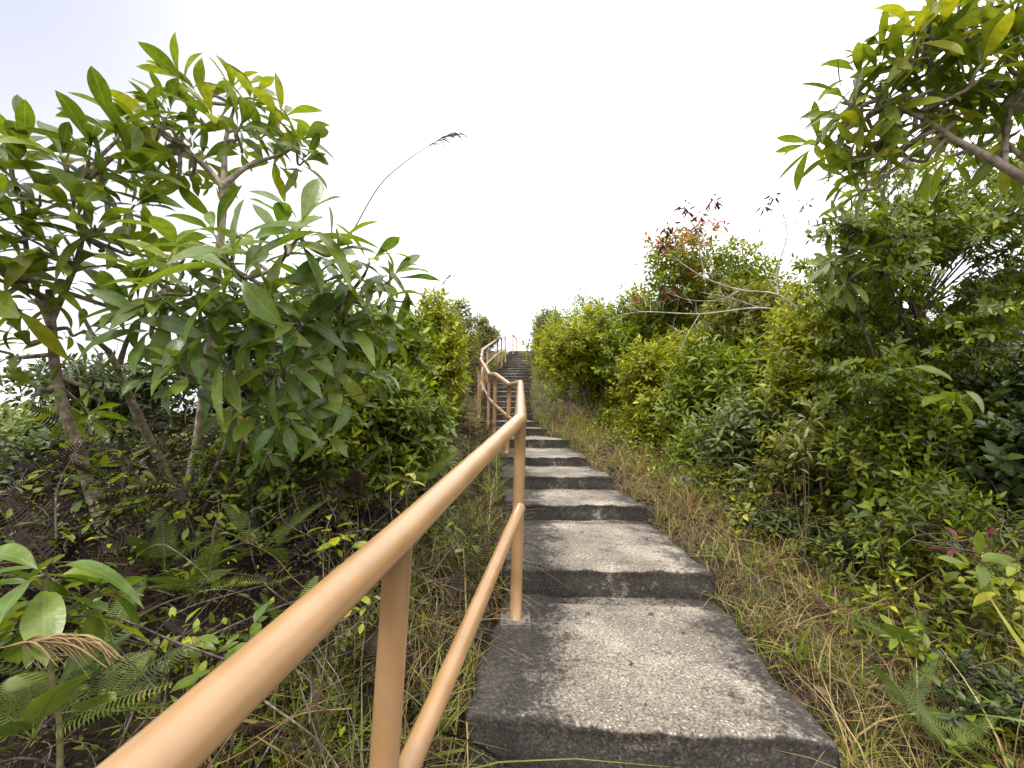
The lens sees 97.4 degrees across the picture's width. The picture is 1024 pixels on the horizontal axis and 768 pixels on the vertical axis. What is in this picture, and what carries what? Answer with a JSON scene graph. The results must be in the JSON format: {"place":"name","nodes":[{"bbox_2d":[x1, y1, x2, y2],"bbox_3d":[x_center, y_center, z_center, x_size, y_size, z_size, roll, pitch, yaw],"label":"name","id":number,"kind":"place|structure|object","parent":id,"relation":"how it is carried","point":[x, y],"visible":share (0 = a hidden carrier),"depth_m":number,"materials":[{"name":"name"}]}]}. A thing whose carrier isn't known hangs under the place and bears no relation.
{"place":"outdoors","nodes":[
{"label":"outdoors","id":0,"kind":"place"},
{"bbox_2d":[0,403,31,419],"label":"shrub","id":1,"kind":"object","parent":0,"point":[5,406],"depth_m":5.25,"materials":[{"name":"green plant"}]},
{"bbox_2d":[0,348,1023,767],"bbox_3d":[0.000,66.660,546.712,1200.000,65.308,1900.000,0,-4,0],"label":"ground","id":2,"kind":"structure","parent":0,"point":[84,754],"depth_m":2.06,"materials":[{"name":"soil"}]},
{"bbox_2d":[0,633,124,675],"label":"plume grass","id":3,"kind":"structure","parent":2,"relation":"on","point":[66,641],"depth_m":0.82,"materials":[{"name":"plant"}]},
{"bbox_2d":[0,395,128,576],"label":"shrub","id":4,"kind":"object","parent":2,"relation":"on","point":[7,431],"visible":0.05,"depth_m":3.02,"materials":[{"name":"green plant"}]},
{"bbox_2d":[0,543,150,767],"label":"sapling","id":5,"kind":"object","parent":2,"relation":"on","point":[43,611],"visible":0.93,"depth_m":0.97,"materials":[{"name":"green plant"}]},
{"bbox_2d":[0,418,159,564],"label":"shrub","id":6,"kind":"object","parent":2,"relation":"on","point":[31,443],"visible":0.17,"depth_m":2.56,"materials":[{"name":"green plant"}]},
{"bbox_2d":[0,622,172,759],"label":"fern","id":7,"kind":"object","parent":2,"relation":"on","point":[57,695],"visible":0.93,"depth_m":0.94,"materials":[{"name":"green plant"}]},
{"bbox_2d":[0,66,187,604],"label":"tree","id":8,"kind":"object","parent":2,"relation":"on","point":[20,271],"visible":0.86,"depth_m":1.95,"materials":[{"name":"green plant"}]},
{"bbox_2d":[0,347,190,542],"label":"shrub","id":9,"kind":"object","parent":2,"relation":"on","point":[111,394],"visible":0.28,"depth_m":3.51,"materials":[{"name":"green plant"}]},
{"bbox_2d":[2,574,188,646],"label":"fern","id":10,"kind":"object","parent":2,"relation":"on","point":[71,611],"visible":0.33,"depth_m":1.61,"materials":[{"name":"green plant"}]},
{"bbox_2d":[0,634,202,750],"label":"fern","id":11,"kind":"object","parent":2,"relation":"on","point":[90,701],"visible":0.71,"depth_m":1.08,"materials":[{"name":"green plant"}]},
{"bbox_2d":[55,446,163,600],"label":"leafy plant","id":12,"kind":"object","parent":2,"relation":"on","point":[104,459],"visible":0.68,"depth_m":1.94,"materials":[{"name":"green plant"}]},
{"bbox_2d":[59,508,232,604],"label":"fern","id":13,"kind":"object","parent":2,"relation":"on","point":[130,540],"visible":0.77,"depth_m":1.84,"materials":[{"name":"green plant"}]},
{"bbox_2d":[78,476,219,519],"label":"fern","id":14,"kind":"object","parent":2,"relation":"on","point":[141,509],"visible":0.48,"depth_m":2.08,"materials":[{"name":"green plant"}]},
{"bbox_2d":[111,398,211,500],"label":"shrub","id":15,"kind":"object","parent":2,"relation":"on","point":[165,423],"visible":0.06,"depth_m":3.81,"materials":[{"name":"green plant"}]},
{"bbox_2d":[76,463,254,547],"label":"shrub","id":16,"kind":"object","parent":2,"relation":"on","point":[196,492],"visible":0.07,"depth_m":2.80,"materials":[{"name":"green plant"}]},
{"bbox_2d":[120,607,237,709],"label":"leafy plant","id":17,"kind":"object","parent":2,"relation":"on","point":[194,655],"visible":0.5,"depth_m":1.40,"materials":[{"name":"green plant"}]},
{"bbox_2d":[121,537,280,594],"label":"fern","id":18,"kind":"object","parent":2,"relation":"on","point":[167,581],"visible":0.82,"depth_m":1.67,"materials":[{"name":"green plant"}]},
{"bbox_2d":[162,472,248,632],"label":"leafy plant","id":19,"kind":"object","parent":2,"relation":"on","point":[181,514],"visible":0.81,"depth_m":1.93,"materials":[{"name":"green plant"}]},
{"bbox_2d":[94,32,337,534],"bbox_3d":[-1.551,-0.419,2.445,1.208,2.763,0.836,0,-4,0],"label":"tree","id":20,"kind":"object","parent":2,"relation":"on","point":[174,89],"visible":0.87,"depth_m":2.39,"materials":[{"name":"green plant"}]},
{"bbox_2d":[170,601,270,767],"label":"leafy plant","id":21,"kind":"object","parent":2,"relation":"on","point":[254,630],"visible":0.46,"depth_m":1.30,"materials":[{"name":"green plant"}]},
{"bbox_2d":[132,294,340,499],"bbox_3d":[-2.158,0.103,3.963,1.910,1.879,1.454,0,-4,0],"label":"shrub","id":22,"kind":"object","parent":2,"relation":"on","point":[269,374],"visible":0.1,"depth_m":3.54,"materials":[{"name":"green plant"}]},
{"bbox_2d":[74,178,439,543],"bbox_3d":[-1.243,0.009,2.159,1.558,1.868,1.264,-2,-5,30],"label":"tree","id":23,"kind":"object","parent":2,"relation":"on","point":[162,352],"visible":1,"depth_m":1.92,"materials":[{"name":"green plant"}]},
{"bbox_2d":[191,501,336,581],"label":"fern","id":24,"kind":"object","parent":2,"relation":"on","point":[246,553],"visible":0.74,"depth_m":2.10,"materials":[{"name":"green plant"}]},
{"bbox_2d":[183,416,367,547],"bbox_3d":[-1.397,0.571,2.807,0.857,0.842,0.934,-2,-5,29],"label":"shrub","id":25,"kind":"object","parent":2,"relation":"on","point":[267,489],"visible":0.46,"depth_m":2.57,"materials":[{"name":"green plant"}]},
{"bbox_2d":[189,394,368,471],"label":"shrub","id":26,"kind":"object","parent":2,"relation":"on","point":[240,416],"depth_m":3.38,"materials":[{"name":"green plant"}]},
{"bbox_2d":[237,643,371,765],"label":"grass tuft","id":27,"kind":"object","parent":2,"relation":"on","point":[327,694],"visible":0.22,"depth_m":1.54,"materials":[{"name":"green plant"}]},
{"bbox_2d":[306,514,366,692],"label":"leafy plant","id":28,"kind":"object","parent":2,"relation":"on","point":[335,541],"visible":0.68,"depth_m":1.71,"materials":[{"name":"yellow plant"}]},
{"bbox_2d":[267,268,407,541],"bbox_3d":[-1.174,0.150,3.017,0.874,1.732,0.958,-2,-5,32],"label":"shrub","id":29,"kind":"object","parent":2,"relation":"on","point":[342,431],"visible":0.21,"depth_m":2.88,"materials":[{"name":"green plant"}]},
{"bbox_2d":[288,444,387,482],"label":"fern","id":30,"kind":"object","parent":2,"relation":"on","point":[360,463],"visible":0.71,"depth_m":2.57,"materials":[{"name":"green plant"}]},
{"bbox_2d":[337,594,379,761],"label":"leafy plant","id":31,"kind":"object","parent":2,"relation":"on","point":[365,599],"visible":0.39,"depth_m":1.49,"materials":[{"name":"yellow plant"}]},
{"bbox_2d":[331,132,469,322],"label":"plume grass","id":32,"kind":"object","parent":2,"relation":"on","point":[453,134],"depth_m":2.70,"materials":[{"name":"grey plant"}]},
{"bbox_2d":[356,297,446,387],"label":"shrub","id":33,"kind":"object","parent":2,"relation":"on","point":[414,349],"visible":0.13,"depth_m":4.44,"materials":[{"name":"green plant"}]},
{"bbox_2d":[344,360,461,543],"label":"shrub","id":34,"kind":"object","parent":2,"relation":"on","point":[421,420],"visible":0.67,"depth_m":3.11,"materials":[{"name":"green plant"}]},
{"bbox_2d":[385,456,424,505],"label":"leafy plant","id":35,"kind":"object","parent":2,"relation":"on","point":[402,486],"visible":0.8,"depth_m":2.16,"materials":[{"name":"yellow plant"}]},
{"bbox_2d":[412,286,473,436],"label":"shrub","id":36,"kind":"object","parent":2,"relation":"on","point":[452,361],"visible":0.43,"depth_m":6.16,"materials":[{"name":"green plant"}]},
{"bbox_2d":[420,295,486,410],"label":"shrub","id":37,"kind":"object","parent":2,"relation":"on","point":[471,343],"visible":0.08,"depth_m":9.03,"materials":[{"name":"green plant"}]},
{"bbox_2d":[452,528,485,582],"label":"leafy plant","id":38,"kind":"object","parent":2,"relation":"on","point":[466,543],"visible":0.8,"depth_m":2.54,"materials":[{"name":"green plant"}]},
{"bbox_2d":[441,446,497,463],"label":"fern","id":39,"kind":"object","parent":2,"relation":"on","point":[456,455],"visible":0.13,"depth_m":4.32,"materials":[{"name":"green plant"}]},
{"bbox_2d":[462,352,478,399],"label":"shrub","id":40,"kind":"object","parent":2,"relation":"on","point":[473,385],"visible":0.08,"depth_m":12.30,"materials":[{"name":"green plant"}]},
{"bbox_2d":[444,514,500,557],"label":"grass tuft","id":41,"kind":"object","parent":2,"relation":"on","point":[484,542],"visible":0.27,"depth_m":3.00,"materials":[{"name":"green plant"}]},
{"bbox_2d":[470,312,501,370],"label":"shrub","id":42,"kind":"object","parent":2,"relation":"on","point":[487,334],"visible":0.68,"depth_m":17.45,"materials":[{"name":"green plant"}]},
{"bbox_2d":[469,455,525,511],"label":"grass tuft","id":43,"kind":"object","parent":2,"relation":"on","point":[493,493],"visible":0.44,"depth_m":4.35,"materials":[{"name":"green plant"}]},
{"bbox_2d":[0,367,1023,767],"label":"dead ferns","id":44,"kind":"object","parent":2,"relation":"on","point":[132,569],"visible":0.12,"depth_m":1.91,"materials":[{"name":"brown plant"}]},
{"bbox_2d":[0,400,1023,767],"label":"ground cover","id":45,"kind":"object","parent":2,"relation":"on","point":[914,652],"visible":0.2,"depth_m":1.99,"materials":[{"name":"green plant"}]},
{"bbox_2d":[218,576,360,702],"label":"fern","id":46,"kind":"object","parent":45,"relation":"on","point":[229,635],"visible":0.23,"depth_m":1.45,"materials":[{"name":"green plant"}]},
{"bbox_2d":[384,450,460,484],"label":"fern","id":47,"kind":"object","parent":45,"relation":"on","point":[424,476],"visible":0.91,"depth_m":2.87,"materials":[{"name":"green plant"}]},
{"bbox_2d":[0,339,1023,767],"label":"dead twigs","id":48,"kind":"object","parent":2,"relation":"on","point":[314,653],"visible":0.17,"depth_m":1.77,"materials":[{"name":"brown plant"}]},
{"bbox_2d":[0,422,1023,767],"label":"dry stalks","id":49,"kind":"object","parent":2,"relation":"on","point":[458,628],"visible":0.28,"depth_m":1.86,"materials":[{"name":"plant"}]},
{"bbox_2d":[530,316,541,356],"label":"shrub","id":50,"kind":"object","parent":2,"relation":"on","point":[533,333],"visible":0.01,"depth_m":20.53,"materials":[{"name":"green plant"}]},
{"bbox_2d":[528,303,565,378],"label":"shrub","id":51,"kind":"object","parent":2,"relation":"on","point":[541,318],"visible":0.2,"depth_m":15.62,"materials":[{"name":"green plant"}]},
{"bbox_2d":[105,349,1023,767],"bbox_3d":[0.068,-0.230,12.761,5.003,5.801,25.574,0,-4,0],"label":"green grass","id":52,"kind":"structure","parent":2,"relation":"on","point":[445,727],"depth_m":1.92,"materials":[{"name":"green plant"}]},
{"bbox_2d":[126,347,1023,767],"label":"dry grass","id":53,"kind":"structure","parent":2,"relation":"on","point":[768,613],"depth_m":2.12,"materials":[{"name":"plant"}]},
{"bbox_2d":[563,425,590,449],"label":"grass tuft","id":54,"kind":"object","parent":2,"relation":"on","point":[578,439],"visible":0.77,"depth_m":6.93,"materials":[{"name":"green plant"}]},
{"bbox_2d":[538,288,616,402],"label":"shrub","id":55,"kind":"object","parent":2,"relation":"on","point":[557,314],"visible":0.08,"depth_m":11.91,"materials":[{"name":"green plant"}]},
{"bbox_2d":[521,302,643,417],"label":"shrub","id":56,"kind":"object","parent":2,"relation":"on","point":[574,346],"visible":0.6,"depth_m":9.35,"materials":[{"name":"green plant"}]},
{"bbox_2d":[594,404,626,429],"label":"shrub","id":57,"kind":"object","parent":2,"relation":"on","point":[609,417],"visible":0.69,"depth_m":8.38,"materials":[{"name":"green plant"}]},
{"bbox_2d":[571,285,695,417],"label":"shrub","id":58,"kind":"object","parent":2,"relation":"on","point":[635,325],"visible":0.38,"depth_m":8.99,"materials":[{"name":"green plant"}]},
{"bbox_2d":[617,431,654,466],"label":"grass tuft","id":59,"kind":"object","parent":2,"relation":"on","point":[641,458],"visible":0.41,"depth_m":5.63,"materials":[{"name":"plant"}]},
{"bbox_2d":[625,410,678,448],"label":"shrub","id":60,"kind":"object","parent":2,"relation":"on","point":[640,433],"visible":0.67,"depth_m":6.48,"materials":[{"name":"green plant"}]},
{"bbox_2d":[465,351,839,767],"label":"stairway","id":61,"kind":"object","parent":2,"relation":"on","point":[716,695],"visible":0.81,"depth_m":1.96,"materials":[{"name":"concrete"}]},
{"bbox_2d":[95,334,530,767],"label":"handrail","id":62,"kind":"object","parent":61,"relation":"attached to","point":[199,722],"visible":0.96,"depth_m":0.90,"materials":[{"name":"metal"}]},
{"bbox_2d":[608,326,699,441],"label":"shrub","id":63,"kind":"object","parent":2,"relation":"on","point":[641,378],"visible":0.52,"depth_m":6.78,"materials":[{"name":"green plant"}]},
{"bbox_2d":[638,461,736,535],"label":"grass tuft","id":64,"kind":"object","parent":2,"relation":"on","point":[687,510],"visible":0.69,"depth_m":3.73,"materials":[{"name":"plant"}]},
{"bbox_2d":[679,475,700,487],"bbox_3d":[1.781,0.985,4.522,0.212,0.132,0.169,0,-4,0],"label":"stone","id":65,"kind":"object","parent":2,"relation":"on","point":[683,479],"visible":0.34,"depth_m":4.46,"materials":[{"name":"grey stone"}]},
{"bbox_2d":[621,217,812,428],"bbox_3d":[3.528,-0.821,7.976,3.240,3.994,2.259,0,-4,0],"label":"shrub","id":66,"kind":"object","parent":2,"relation":"on","point":[691,283],"visible":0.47,"depth_m":7.65,"materials":[{"name":"green plant"}]},
{"bbox_2d":[648,318,789,473],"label":"shrub","id":67,"kind":"object","parent":2,"relation":"on","point":[707,376],"visible":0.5,"depth_m":5.16,"materials":[{"name":"green plant"}]},
{"bbox_2d":[606,178,837,355],"bbox_3d":[2.633,-0.460,4.772,3.238,3.606,0.724,0,-4,0],"label":"bare bush","id":68,"kind":"object","parent":2,"relation":"on","point":[717,204],"visible":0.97,"depth_m":4.90,"materials":[{"name":"brown plant"}]},
{"bbox_2d":[686,441,771,497],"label":"shrub","id":69,"kind":"object","parent":2,"relation":"on","point":[709,473],"visible":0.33,"depth_m":4.18,"materials":[{"name":"green plant"}]},
{"bbox_2d":[712,476,762,499],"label":"fern","id":70,"kind":"object","parent":2,"relation":"on","point":[742,485],"visible":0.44,"depth_m":4.01,"materials":[{"name":"green plant"}]},
{"bbox_2d":[723,447,773,499],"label":"leafy plant","id":71,"kind":"object","parent":2,"relation":"on","point":[739,466],"visible":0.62,"depth_m":3.81,"materials":[{"name":"green plant"}]},
{"bbox_2d":[682,368,856,494],"bbox_3d":[2.407,0.476,4.227,1.290,1.320,1.317,3,-5,-34],"label":"shrub","id":72,"kind":"object","parent":2,"relation":"on","point":[739,428],"visible":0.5,"depth_m":4.10,"materials":[{"name":"green plant"}]},
{"bbox_2d":[737,601,804,644],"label":"grass tuft","id":73,"kind":"object","parent":2,"relation":"on","point":[762,629],"visible":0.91,"depth_m":2.15,"materials":[{"name":"green plant"}]},
{"bbox_2d":[746,576,795,605],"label":"grass tuft","id":74,"kind":"object","parent":2,"relation":"on","point":[771,591],"visible":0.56,"depth_m":2.52,"materials":[{"name":"green plant"}]},
{"bbox_2d":[726,478,818,530],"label":"shrub","id":75,"kind":"object","parent":2,"relation":"on","point":[742,511],"visible":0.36,"depth_m":3.50,"materials":[{"name":"green plant"}]},
{"bbox_2d":[693,277,864,414],"bbox_3d":[3.381,-0.117,5.934,2.222,2.502,1.832,0,-4,0],"label":"shrub","id":76,"kind":"object","parent":2,"relation":"on","point":[742,320],"visible":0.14,"depth_m":5.56,"materials":[{"name":"green plant"}]},
{"bbox_2d":[737,615,864,700],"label":"grass tuft","id":77,"kind":"object","parent":2,"relation":"on","point":[798,652],"visible":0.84,"depth_m":1.95,"materials":[{"name":"green plant"}]},
{"bbox_2d":[778,405,824,558],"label":"leafy plant","id":78,"kind":"object","parent":2,"relation":"on","point":[798,439],"visible":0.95,"depth_m":2.98,"materials":[{"name":"green plant"}]},
{"bbox_2d":[751,480,874,556],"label":"shrub","id":79,"kind":"object","parent":2,"relation":"on","point":[790,519],"visible":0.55,"depth_m":3.15,"materials":[{"name":"green plant"}]},
{"bbox_2d":[746,280,915,515],"bbox_3d":[2.890,0.085,3.829,1.604,2.045,1.333,-2,-4,26],"label":"shrub","id":80,"kind":"object","parent":2,"relation":"on","point":[794,340],"visible":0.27,"depth_m":3.74,"materials":[{"name":"green plant"}]},
{"bbox_2d":[751,401,923,527],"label":"shrub","id":81,"kind":"object","parent":2,"relation":"on","point":[786,451],"visible":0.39,"depth_m":3.27,"materials":[{"name":"green plant"}]},
{"bbox_2d":[789,519,893,595],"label":"shrub","id":82,"kind":"object","parent":2,"relation":"on","point":[829,540],"visible":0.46,"depth_m":2.63,"materials":[{"name":"green plant"}]},
{"bbox_2d":[805,159,902,420],"bbox_3d":[2.327,-0.066,2.694,1.374,2.545,0.398,2,-4,-22],"label":"sapling","id":83,"kind":"object","parent":2,"relation":"on","point":[848,297],"visible":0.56,"depth_m":2.57,"materials":[{"name":"green plant"}]},
{"bbox_2d":[828,467,894,540],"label":"leafy plant","id":84,"kind":"object","parent":2,"relation":"on","point":[847,504],"visible":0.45,"depth_m":2.81,"materials":[{"name":"green plant"}]},
{"bbox_2d":[829,609,945,671],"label":"fern","id":85,"kind":"object","parent":2,"relation":"on","point":[893,630],"visible":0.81,"depth_m":1.93,"materials":[{"name":"green plant"}]},
{"bbox_2d":[855,497,920,600],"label":"leafy plant","id":86,"kind":"object","parent":2,"relation":"on","point":[895,544],"visible":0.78,"depth_m":2.37,"materials":[{"name":"green plant"}]},
{"bbox_2d":[775,0,1023,228],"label":"tree","id":87,"kind":"object","parent":2,"relation":"on","point":[950,35],"visible":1,"depth_m":1.77,"materials":[{"name":"green plant"}]},
{"bbox_2d":[781,103,1023,491],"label":"tree","id":88,"kind":"object","parent":2,"relation":"on","point":[921,232],"visible":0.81,"depth_m":2.72,"materials":[{"name":"green plant"}]},
{"bbox_2d":[815,378,1023,569],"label":"shrub","id":89,"kind":"object","parent":2,"relation":"on","point":[902,454],"visible":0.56,"depth_m":2.69,"materials":[{"name":"green plant"}]},
{"bbox_2d":[830,461,1023,593],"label":"shrub","id":90,"kind":"object","parent":2,"relation":"on","point":[936,507],"visible":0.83,"depth_m":2.27,"materials":[{"name":"green plant"}]},
{"bbox_2d":[847,660,1017,762],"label":"fern","id":91,"kind":"object","parent":2,"relation":"on","point":[888,681],"visible":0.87,"depth_m":1.58,"materials":[{"name":"green plant"}]},
{"bbox_2d":[913,365,983,494],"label":"leafy plant","id":92,"kind":"object","parent":2,"relation":"on","point":[947,397],"visible":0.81,"depth_m":2.28,"materials":[{"name":"green plant"}]},
{"bbox_2d":[874,340,1023,586],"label":"shrub","id":93,"kind":"object","parent":2,"relation":"on","point":[1002,465],"visible":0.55,"depth_m":2.51,"materials":[{"name":"green plant"}]},
{"bbox_2d":[887,520,1023,651],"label":"shrub","id":94,"kind":"object","parent":2,"relation":"on","point":[989,623],"visible":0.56,"depth_m":2.01,"materials":[{"name":"green plant"}]},
{"bbox_2d":[894,685,1019,766],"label":"fern","id":95,"kind":"object","parent":2,"relation":"on","point":[922,707],"visible":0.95,"depth_m":1.43,"materials":[{"name":"green plant"}]},
{"bbox_2d":[900,303,1023,546],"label":"shrub","id":96,"kind":"object","parent":2,"relation":"on","point":[1012,347],"visible":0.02,"depth_m":4.09,"materials":[{"name":"green plant"}]},
{"bbox_2d":[901,647,1023,739],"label":"shrub","id":97,"kind":"object","parent":2,"relation":"on","point":[1013,697],"visible":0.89,"depth_m":1.57,"materials":[{"name":"green plant"}]},
{"bbox_2d":[927,527,1013,636],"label":"leafy plant","id":98,"kind":"object","parent":2,"relation":"on","point":[951,551],"visible":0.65,"depth_m":2.00,"materials":[{"name":"green plant"}]},
{"bbox_2d":[937,530,1023,675],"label":"leafy plant","id":99,"kind":"object","parent":2,"relation":"on","point":[982,574],"visible":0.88,"depth_m":1.75,"materials":[{"name":"green plant"}]},
{"bbox_2d":[977,592,1023,722],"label":"grass tuft","id":100,"kind":"object","parent":2,"relation":"on","point":[1016,638],"visible":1,"depth_m":1.18,"materials":[{"name":"plant"}]},
{"bbox_2d":[0,0,1023,416],"label":"sky","id":101,"kind":"structure","parent":0,"point":[587,124],"materials":[{"name":"white"}]}
]}

